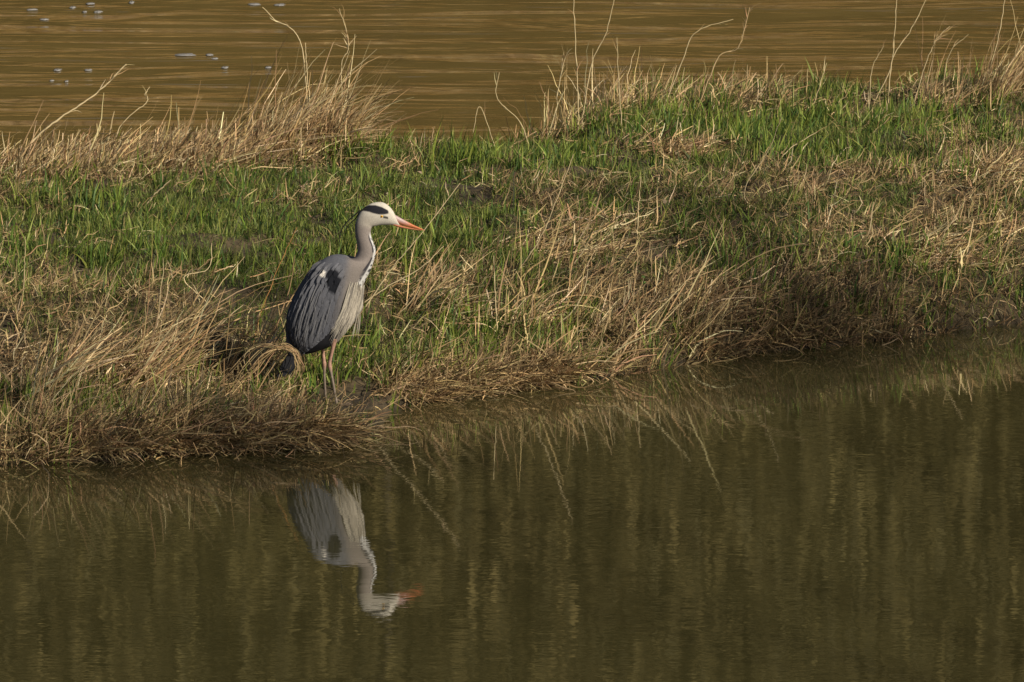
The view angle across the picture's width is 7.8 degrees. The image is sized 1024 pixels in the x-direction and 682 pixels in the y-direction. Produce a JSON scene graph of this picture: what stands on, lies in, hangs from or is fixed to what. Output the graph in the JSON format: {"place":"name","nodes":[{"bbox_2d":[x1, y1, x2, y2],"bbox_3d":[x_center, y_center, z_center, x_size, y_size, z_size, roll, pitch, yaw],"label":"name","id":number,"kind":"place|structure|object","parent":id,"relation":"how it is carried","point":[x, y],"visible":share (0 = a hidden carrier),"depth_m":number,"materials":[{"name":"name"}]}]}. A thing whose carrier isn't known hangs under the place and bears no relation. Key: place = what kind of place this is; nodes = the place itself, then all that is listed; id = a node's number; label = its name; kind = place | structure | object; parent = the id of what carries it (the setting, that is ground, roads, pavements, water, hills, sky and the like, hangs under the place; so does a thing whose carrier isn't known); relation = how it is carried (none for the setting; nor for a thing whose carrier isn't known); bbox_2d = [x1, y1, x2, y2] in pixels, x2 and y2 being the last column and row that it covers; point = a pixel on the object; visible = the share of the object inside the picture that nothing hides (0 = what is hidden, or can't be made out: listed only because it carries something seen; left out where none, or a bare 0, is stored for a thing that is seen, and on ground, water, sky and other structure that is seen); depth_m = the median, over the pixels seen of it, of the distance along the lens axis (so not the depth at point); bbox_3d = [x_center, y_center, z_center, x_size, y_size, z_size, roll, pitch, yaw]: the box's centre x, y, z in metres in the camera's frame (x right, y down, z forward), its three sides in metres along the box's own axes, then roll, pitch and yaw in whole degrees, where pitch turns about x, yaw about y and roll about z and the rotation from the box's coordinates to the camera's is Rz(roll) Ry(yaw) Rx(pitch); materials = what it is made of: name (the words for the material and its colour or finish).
{"place":"outdoors","nodes":[
{"label":"outdoors","id":0,"kind":"place"},
{"bbox_2d":[0,324,1023,681],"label":"pond water","id":1,"kind":"structure","parent":0,"point":[850,512],"depth_m":30.42,"materials":[{"name":"brown liquid"}]},
{"bbox_2d":[0,0,1023,165],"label":"river water","id":2,"kind":"structure","parent":0,"point":[453,57],"depth_m":46.14,"materials":[{"name":"brown liquid"}]},
{"bbox_2d":[175,53,195,55],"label":"foam fleck","id":3,"kind":"object","parent":2,"relation":"on","point":[187,54],"visible":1,"depth_m":45.91},
{"bbox_2d":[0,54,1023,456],"bbox_3d":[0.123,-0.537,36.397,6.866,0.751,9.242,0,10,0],"label":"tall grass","id":4,"kind":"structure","parent":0,"point":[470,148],"depth_m":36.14,"materials":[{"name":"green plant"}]},
{"bbox_2d":[0,68,1023,464],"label":"ground","id":5,"kind":"structure","parent":0,"point":[380,403],"depth_m":35.37,"materials":[{"name":"green plant"}]},
{"bbox_2d":[23,237,25,296],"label":"dry stalk","id":6,"kind":"object","parent":5,"relation":"on","point":[24,270],"visible":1,"depth_m":34.06,"materials":[{"name":"beige plant"}]},
{"bbox_2d":[32,412,82,463],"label":"grass tuft","id":7,"kind":"object","parent":5,"relation":"on","point":[60,441],"visible":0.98,"depth_m":32.06,"materials":[{"name":"green plant"}]},
{"bbox_2d":[21,64,130,153],"bbox_3d":[-2.210,-1.105,37.464,0.664,0.549,0.077,-1,10,-6],"label":"dry stalk","id":8,"kind":"object","parent":5,"relation":"on","point":[79,105],"visible":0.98,"depth_m":37.45,"materials":[{"name":"beige plant"}]},
{"bbox_2d":[101,260,131,318],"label":"dry stalk","id":9,"kind":"object","parent":5,"relation":"on","point":[111,285],"visible":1,"depth_m":33.82,"materials":[{"name":"beige plant"}]},
{"bbox_2d":[115,87,149,145],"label":"dry stalk","id":10,"kind":"object","parent":5,"relation":"on","point":[132,113],"visible":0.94,"depth_m":37.61,"materials":[{"name":"beige plant"}]},
{"bbox_2d":[144,179,172,207],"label":"dry stalk","id":11,"kind":"object","parent":5,"relation":"on","point":[168,182],"visible":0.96,"depth_m":36.36,"materials":[{"name":"beige plant"}]},
{"bbox_2d":[150,162,178,191],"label":"grass tuft","id":12,"kind":"object","parent":5,"relation":"on","point":[158,182],"visible":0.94,"depth_m":36.75,"materials":[{"name":"green plant"}]},
{"bbox_2d":[0,348,331,475],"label":"grass mat","id":13,"kind":"object","parent":5,"relation":"on","point":[124,443],"depth_m":32.16,"materials":[{"name":"brown plant"}]},
{"bbox_2d":[0,239,352,423],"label":"dry grass clump","id":14,"kind":"object","parent":5,"relation":"on","point":[156,350],"visible":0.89,"depth_m":33.29,"materials":[{"name":"beige plant"}]},
{"bbox_2d":[0,81,356,189],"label":"dry grass clump","id":15,"kind":"object","parent":5,"relation":"on","point":[224,149],"visible":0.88,"depth_m":37.41,"materials":[{"name":"beige plant"}]},
{"bbox_2d":[180,243,211,301],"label":"dry stalk","id":16,"kind":"object","parent":5,"relation":"on","point":[199,272],"visible":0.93,"depth_m":34.17,"materials":[{"name":"beige plant"}]},
{"bbox_2d":[81,355,311,421],"bbox_3d":[-1.322,0.270,32.810,1.292,0.400,0.941,0,10,0],"label":"straw mat","id":17,"kind":"object","parent":5,"relation":"on","point":[264,398],"visible":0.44,"depth_m":32.84,"materials":[{"name":"beige plant"}]},
{"bbox_2d":[213,343,303,392],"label":"looped grass","id":18,"kind":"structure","parent":5,"relation":"on","point":[277,347],"depth_m":33.10,"materials":[{"name":"beige plant"}]},
{"bbox_2d":[112,370,428,463],"bbox_3d":[-1.060,0.416,32.499,1.414,0.598,1.024,-3,11,-19],"label":"grass mat","id":19,"kind":"object","parent":5,"relation":"on","point":[323,428],"depth_m":32.36,"materials":[{"name":"brown plant"}]},
{"bbox_2d":[253,228,298,343],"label":"dry stalk","id":20,"kind":"object","parent":5,"relation":"on","point":[272,282],"visible":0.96,"depth_m":33.77,"materials":[{"name":"beige plant"}]},
{"bbox_2d":[262,7,309,110],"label":"dry stalk","id":21,"kind":"object","parent":5,"relation":"on","point":[286,24],"visible":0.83,"depth_m":38.30,"materials":[{"name":"beige plant"}]},
{"bbox_2d":[303,43,309,104],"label":"dry stalk","id":22,"kind":"object","parent":5,"relation":"on","point":[306,69],"visible":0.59,"depth_m":38.23,"materials":[{"name":"beige plant"}]},
{"bbox_2d":[191,37,438,168],"bbox_3d":[-1.106,-1.049,37.934,1.277,0.992,1.144,-6,12,-31],"label":"dry grass clump","id":23,"kind":"object","parent":5,"relation":"on","point":[327,118],"visible":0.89,"depth_m":37.81,"materials":[{"name":"beige plant"}]},
{"bbox_2d":[297,342,376,392],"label":"grass tuft","id":24,"kind":"object","parent":5,"relation":"on","point":[340,375],"visible":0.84,"depth_m":33.54,"materials":[{"name":"plant"}]},
{"bbox_2d":[330,6,352,103],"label":"dry stalk","id":25,"kind":"object","parent":5,"relation":"on","point":[346,34],"visible":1,"depth_m":37.97,"materials":[{"name":"beige plant"}]},
{"bbox_2d":[276,202,422,406],"bbox_3d":[-0.714,-0.165,33.173,0.657,0.906,0.192,0,10,0],"label":"grey heron","id":26,"kind":"object","parent":5,"relation":"on","point":[325,308],"visible":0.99,"depth_m":33.10},
{"bbox_2d":[338,129,377,165],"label":"grass tuft","id":27,"kind":"object","parent":5,"relation":"on","point":[350,159],"visible":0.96,"depth_m":37.62,"materials":[{"name":"green plant"}]},
{"bbox_2d":[365,246,443,301],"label":"dry stalk","id":28,"kind":"object","parent":5,"relation":"on","point":[403,277],"visible":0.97,"depth_m":34.33,"materials":[{"name":"beige plant"}]},
{"bbox_2d":[377,327,432,379],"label":"grass tuft","id":29,"kind":"object","parent":5,"relation":"on","point":[408,362],"visible":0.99,"depth_m":33.63,"materials":[{"name":"green plant"}]},
{"bbox_2d":[359,183,459,314],"bbox_3d":[-0.471,-0.414,34.260,0.475,0.614,0.024,-1,10,-6],"label":"dry stalk","id":30,"kind":"object","parent":5,"relation":"on","point":[407,249],"visible":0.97,"depth_m":34.25,"materials":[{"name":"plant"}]},
{"bbox_2d":[443,312,483,361],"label":"grass tuft","id":31,"kind":"object","parent":5,"relation":"on","point":[452,335],"visible":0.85,"depth_m":33.88,"materials":[{"name":"green plant"}]},
{"bbox_2d":[473,104,494,145],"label":"dry stalk","id":32,"kind":"object","parent":5,"relation":"on","point":[485,119],"visible":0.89,"depth_m":37.92,"materials":[{"name":"beige plant"}]},
{"bbox_2d":[488,256,498,338],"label":"dry stalk","id":33,"kind":"object","parent":5,"relation":"on","point":[495,293],"visible":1,"depth_m":34.25,"materials":[{"name":"beige plant"}]},
{"bbox_2d":[359,314,644,408],"bbox_3d":[-0.160,0.143,33.764,1.629,0.530,0.841,-7,12,-34],"label":"grass mat","id":34,"kind":"object","parent":5,"relation":"on","point":[550,367],"depth_m":33.70,"materials":[{"name":"brown plant"}]},
{"bbox_2d":[0,56,1023,465],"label":"dead thatch","id":35,"kind":"object","parent":5,"relation":"on","point":[808,188],"visible":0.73,"depth_m":35.84,"materials":[{"name":"beige plant"}]},
{"bbox_2d":[494,72,529,145],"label":"dry stalk","id":36,"kind":"object","parent":5,"relation":"on","point":[505,107],"visible":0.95,"depth_m":38.24,"materials":[{"name":"beige plant"}]},
{"bbox_2d":[511,156,572,278],"bbox_3d":[0.127,-0.560,34.976,0.318,0.625,0.036,1,10,8],"label":"dry stalk","id":37,"kind":"object","parent":5,"relation":"on","point":[524,263],"visible":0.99,"depth_m":34.98,"materials":[{"name":"beige plant"}]},
{"bbox_2d":[553,44,572,134],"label":"dry stalk","id":38,"kind":"object","parent":5,"relation":"on","point":[565,56],"visible":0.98,"depth_m":38.45,"materials":[{"name":"beige plant"}]},
{"bbox_2d":[354,206,779,390],"bbox_3d":[0.237,-0.189,34.534,2.079,0.860,1.721,-3,11,-19],"label":"dry grass clump","id":39,"kind":"object","parent":5,"relation":"on","point":[579,283],"visible":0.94,"depth_m":34.50,"materials":[{"name":"beige plant"}]},
{"bbox_2d":[529,322,605,382],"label":"grass tuft","id":40,"kind":"object","parent":5,"relation":"on","point":[570,349],"visible":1,"depth_m":34.02,"materials":[{"name":"plant"}]},
{"bbox_2d":[568,5,582,132],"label":"dry stalk","id":41,"kind":"object","parent":5,"relation":"on","point":[577,70],"visible":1,"depth_m":38.48,"materials":[{"name":"beige plant"}]},
{"bbox_2d":[582,1,613,125],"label":"dry stalk","id":42,"kind":"object","parent":5,"relation":"on","point":[592,62],"visible":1,"depth_m":38.49,"materials":[{"name":"beige plant"}]},
{"bbox_2d":[501,43,699,143],"bbox_3d":[0.475,-1.150,38.948,0.879,0.754,1.828,6,11,29],"label":"dry grass clump","id":43,"kind":"object","parent":5,"relation":"on","point":[626,94],"visible":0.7,"depth_m":39.03,"materials":[{"name":"beige plant"}]},
{"bbox_2d":[493,184,720,265],"bbox_3d":[0.455,-0.527,35.749,1.090,0.449,1.044,0,10,0],"label":"straw mat","id":44,"kind":"object","parent":5,"relation":"on","point":[584,236],"visible":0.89,"depth_m":35.65,"materials":[{"name":"beige plant"}]},
{"bbox_2d":[612,35,622,130],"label":"dry stalk","id":45,"kind":"object","parent":5,"relation":"on","point":[618,83],"visible":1,"depth_m":38.20,"materials":[{"name":"beige plant"}]},
{"bbox_2d":[636,179,641,242],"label":"dry stalk","id":46,"kind":"object","parent":5,"relation":"on","point":[638,208],"visible":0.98,"depth_m":35.69,"materials":[{"name":"beige plant"}]},
{"bbox_2d":[630,313,690,368],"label":"grass tuft","id":47,"kind":"object","parent":5,"relation":"on","point":[660,352],"visible":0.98,"depth_m":34.31,"materials":[{"name":"plant"}]},
{"bbox_2d":[626,106,761,160],"bbox_3d":[0.935,-0.997,37.963,0.703,0.354,0.763,8,13,37],"label":"straw mat","id":48,"kind":"object","parent":5,"relation":"on","point":[696,143],"visible":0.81,"depth_m":37.98,"materials":[{"name":"beige plant"}]},
{"bbox_2d":[662,19,732,110],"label":"dry stalk","id":49,"kind":"object","parent":5,"relation":"on","point":[685,53],"visible":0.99,"depth_m":38.95,"materials":[{"name":"beige plant"}]},
{"bbox_2d":[705,215,746,281],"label":"grass tuft","id":50,"kind":"object","parent":5,"relation":"on","point":[719,262],"visible":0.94,"depth_m":35.27,"materials":[{"name":"green plant"}]},
{"bbox_2d":[697,3,759,108],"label":"dry stalk","id":51,"kind":"object","parent":5,"relation":"on","point":[728,51],"visible":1,"depth_m":39.09,"materials":[{"name":"beige plant"}]},
{"bbox_2d":[644,60,823,114],"bbox_3d":[1.129,-1.297,39.416,1.057,0.403,0.962,0,10,0],"label":"dry grass clump","id":52,"kind":"object","parent":5,"relation":"on","point":[750,98],"visible":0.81,"depth_m":39.32,"materials":[{"name":"beige plant"}]},
{"bbox_2d":[651,243,830,354],"bbox_3d":[1.065,-0.166,34.919,0.842,0.538,1.040,0,10,0],"label":"straw mat","id":53,"kind":"object","parent":5,"relation":"on","point":[731,294],"visible":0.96,"depth_m":34.85,"materials":[{"name":"beige plant"}]},
{"bbox_2d":[679,243,809,290],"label":"dry stalk","id":54,"kind":"object","parent":5,"relation":"on","point":[757,256],"visible":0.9,"depth_m":34.96,"materials":[{"name":"beige plant"}]},
{"bbox_2d":[744,117,780,207],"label":"dry stalk","id":55,"kind":"object","parent":5,"relation":"on","point":[759,164],"visible":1,"depth_m":36.28,"materials":[{"name":"beige plant"}]},
{"bbox_2d":[555,239,1023,380],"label":"grass mat","id":56,"kind":"object","parent":5,"relation":"on","point":[789,337],"depth_m":34.78,"materials":[{"name":"brown plant"}]},
{"bbox_2d":[684,216,924,358],"bbox_3d":[1.338,-0.178,35.110,1.177,0.664,1.533,0,10,0],"label":"dead weed clump","id":57,"kind":"object","parent":5,"relation":"on","point":[833,331],"visible":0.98,"depth_m":34.89,"materials":[{"name":"brown plant"}]},
{"bbox_2d":[782,126,826,156],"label":"dry stalk","id":58,"kind":"object","parent":5,"relation":"on","point":[801,141],"visible":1,"depth_m":37.59,"materials":[{"name":"beige plant"}]},
{"bbox_2d":[814,56,826,102],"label":"dry stalk","id":59,"kind":"object","parent":5,"relation":"on","point":[821,78],"visible":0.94,"depth_m":39.31,"materials":[{"name":"beige plant"}]},
{"bbox_2d":[869,38,886,103],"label":"dry stalk","id":60,"kind":"object","parent":5,"relation":"on","point":[871,73],"visible":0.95,"depth_m":39.32,"materials":[{"name":"beige plant"}]},
{"bbox_2d":[872,0,896,105],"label":"dry stalk","id":61,"kind":"object","parent":5,"relation":"on","point":[892,54],"visible":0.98,"depth_m":39.44,"materials":[{"name":"beige plant"}]},
{"bbox_2d":[888,0,925,102],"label":"dry stalk","id":62,"kind":"object","parent":5,"relation":"on","point":[896,50],"visible":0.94,"depth_m":39.35,"materials":[{"name":"beige plant"}]},
{"bbox_2d":[920,300,940,331],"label":"grass tuft","id":63,"kind":"object","parent":5,"relation":"on","point":[928,324],"visible":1,"depth_m":35.18,"materials":[{"name":"green plant"}]},
{"bbox_2d":[913,24,955,103],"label":"dry stalk","id":64,"kind":"object","parent":5,"relation":"on","point":[940,36],"visible":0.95,"depth_m":39.26,"materials":[{"name":"beige plant"}]},
{"bbox_2d":[846,202,1023,286],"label":"straw mat","id":65,"kind":"object","parent":5,"relation":"on","point":[965,247],"visible":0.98,"depth_m":35.80,"materials":[{"name":"beige plant"}]},
{"bbox_2d":[938,35,967,108],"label":"dry stalk","id":66,"kind":"object","parent":5,"relation":"on","point":[945,68],"visible":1,"depth_m":39.29,"materials":[{"name":"beige plant"}]},
{"bbox_2d":[940,201,966,240],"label":"dry stalk","id":67,"kind":"object","parent":5,"relation":"on","point":[953,219],"visible":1,"depth_m":35.78,"materials":[{"name":"beige plant"}]},
{"bbox_2d":[896,126,1023,190],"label":"straw mat","id":68,"kind":"object","parent":5,"relation":"on","point":[1002,169],"visible":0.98,"depth_m":37.15,"materials":[{"name":"beige plant"}]},
{"bbox_2d":[907,0,1023,116],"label":"dry grass clump","id":69,"kind":"object","parent":5,"relation":"on","point":[1014,75],"visible":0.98,"depth_m":39.44,"materials":[{"name":"beige plant"}]},
{"bbox_2d":[978,194,1004,217],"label":"grass tuft","id":70,"kind":"object","parent":5,"relation":"on","point":[994,207],"visible":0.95,"depth_m":36.45,"materials":[{"name":"plant"}]},
{"bbox_2d":[981,0,1004,90],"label":"dry stalk","id":71,"kind":"object","parent":5,"relation":"on","point":[997,37],"visible":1,"depth_m":39.60,"materials":[{"name":"beige plant"}]}
]}

